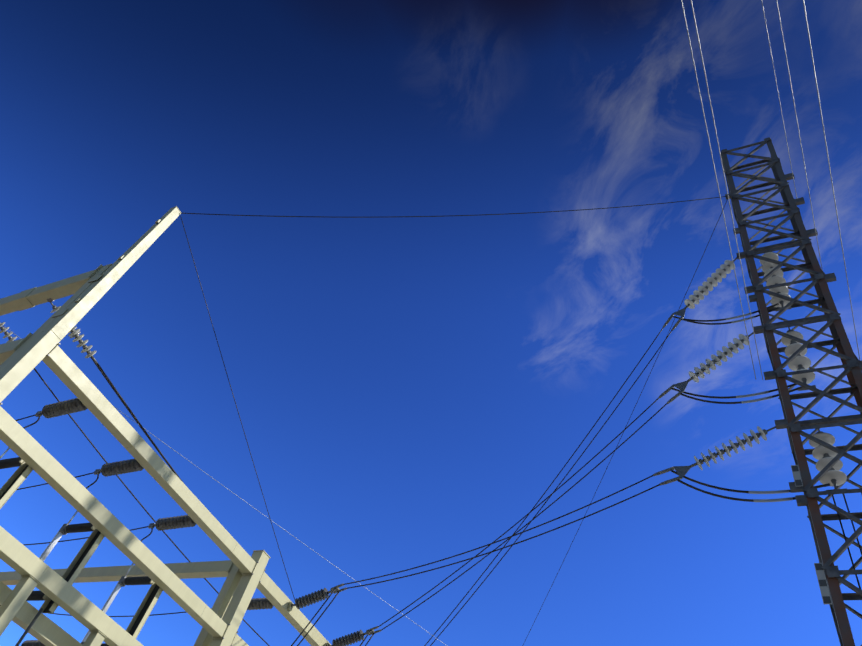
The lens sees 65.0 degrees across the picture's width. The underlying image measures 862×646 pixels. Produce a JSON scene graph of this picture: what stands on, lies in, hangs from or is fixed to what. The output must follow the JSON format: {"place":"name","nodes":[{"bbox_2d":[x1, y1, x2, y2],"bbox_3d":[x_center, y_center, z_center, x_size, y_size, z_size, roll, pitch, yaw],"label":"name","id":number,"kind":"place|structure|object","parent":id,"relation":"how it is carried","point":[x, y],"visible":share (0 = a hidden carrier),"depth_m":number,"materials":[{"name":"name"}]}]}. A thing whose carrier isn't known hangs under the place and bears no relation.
{"place":"outdoors","nodes":[
{"label":"outdoors","id":0,"kind":"place"},
{"bbox_2d":[0,306,363,645],"bbox_3d":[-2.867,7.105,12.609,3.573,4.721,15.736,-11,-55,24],"label":"insulators","id":1,"kind":"object","parent":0,"point":[65,407],"depth_m":10.46,"materials":[{"name":"black ceramic"}]},
{"bbox_2d":[0,0,861,645],"label":"sky","id":2,"kind":"structure","parent":0,"point":[407,391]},
{"bbox_2d":[722,159,842,643],"bbox_3d":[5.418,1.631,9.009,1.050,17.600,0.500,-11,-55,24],"label":"tower leg sides","id":3,"kind":"object","parent":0,"point":[790,432],"visible":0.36,"depth_m":9.29,"materials":[{"name":"grey metal"}]},
{"bbox_2d":[721,140,861,645],"bbox_3d":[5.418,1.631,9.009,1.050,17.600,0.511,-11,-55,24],"label":"tower legs","id":4,"kind":"object","parent":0,"point":[844,347],"visible":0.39,"depth_m":10.15,"materials":[{"name":"grey metal"}]},
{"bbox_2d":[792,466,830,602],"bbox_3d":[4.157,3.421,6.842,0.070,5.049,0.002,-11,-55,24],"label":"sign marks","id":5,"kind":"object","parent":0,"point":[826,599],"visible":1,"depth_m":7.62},
{"label":"ground","id":6,"kind":"structure","parent":0,"visible":0},
{"bbox_2d":[0,206,330,645],"bbox_3d":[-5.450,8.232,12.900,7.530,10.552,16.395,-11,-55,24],"label":"gantry","id":7,"kind":"object","parent":6,"relation":"on","point":[21,359],"visible":0.94,"depth_m":9.21,"materials":[{"name":"beige metal"}]},
{"bbox_2d":[0,457,151,645],"bbox_3d":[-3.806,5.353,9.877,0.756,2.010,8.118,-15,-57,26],"label":"dark insulators","id":8,"kind":"object","parent":7,"relation":"on","point":[70,528],"visible":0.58,"depth_m":9.22,"materials":[{"name":"grey ceramic"}]},
{"bbox_2d":[0,465,159,635],"bbox_3d":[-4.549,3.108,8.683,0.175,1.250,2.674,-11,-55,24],"label":"channel webs","id":9,"kind":"object","parent":7,"relation":"attached to","point":[143,610],"visible":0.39,"depth_m":8.98,"materials":[{"name":"black metal"}]},
{"bbox_2d":[721,137,861,645],"bbox_3d":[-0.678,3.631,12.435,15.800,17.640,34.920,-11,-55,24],"label":"tower lattice","id":10,"kind":"object","parent":6,"relation":"on","point":[829,392],"visible":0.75,"depth_m":10.35,"materials":[{"name":"grey metal"}]},
{"bbox_2d":[0,312,792,645],"bbox_3d":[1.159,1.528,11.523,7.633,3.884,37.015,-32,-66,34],"label":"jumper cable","id":11,"kind":"object","parent":10,"relation":"attached to","point":[736,396],"visible":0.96,"depth_m":10.09,"materials":[{"name":"black metal"}]},
{"bbox_2d":[0,249,846,645],"bbox_3d":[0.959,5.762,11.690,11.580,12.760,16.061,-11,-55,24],"label":"fittings","id":12,"kind":"object","parent":10,"relation":"attached to","point":[680,471],"visible":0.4,"depth_m":10.09,"materials":[{"name":"grey"}]},
{"bbox_2d":[0,448,133,641],"bbox_3d":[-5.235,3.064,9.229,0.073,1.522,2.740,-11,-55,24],"label":"switch blades","id":13,"kind":"object","parent":12,"relation":"attached to","point":[48,550],"visible":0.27,"depth_m":9.49,"materials":[{"name":"white metal"}]},
{"bbox_2d":[15,196,861,645],"bbox_3d":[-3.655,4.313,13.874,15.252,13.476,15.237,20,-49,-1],"label":"dark conductors","id":14,"kind":"object","parent":12,"relation":"on","point":[519,520],"visible":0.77,"depth_m":11.35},
{"bbox_2d":[684,260,766,469],"bbox_3d":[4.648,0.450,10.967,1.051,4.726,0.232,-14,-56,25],"label":"tower insulators","id":15,"kind":"object","parent":12,"relation":"attached to","point":[730,344],"depth_m":10.81,"materials":[{"name":"grey ceramic"}]},
{"bbox_2d":[760,252,846,485],"bbox_3d":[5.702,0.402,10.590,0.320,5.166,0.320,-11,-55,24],"label":"tower insulators","id":16,"kind":"object","parent":12,"relation":"attached to","point":[819,452],"depth_m":10.25,"materials":[{"name":"white ceramic"}]},
{"bbox_2d":[681,0,859,379],"bbox_3d":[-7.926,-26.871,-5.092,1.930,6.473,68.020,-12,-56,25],"label":"power lines","id":17,"kind":"object","parent":10,"relation":"attached to","point":[789,157],"visible":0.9,"depth_m":8.62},
{"bbox_2d":[791,465,831,603],"bbox_3d":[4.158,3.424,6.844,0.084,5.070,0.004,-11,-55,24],"label":"sign plates","id":18,"kind":"object","parent":10,"relation":"attached to","point":[824,590],"visible":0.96,"depth_m":7.57,"materials":[{"name":"grey metal"}]}
]}

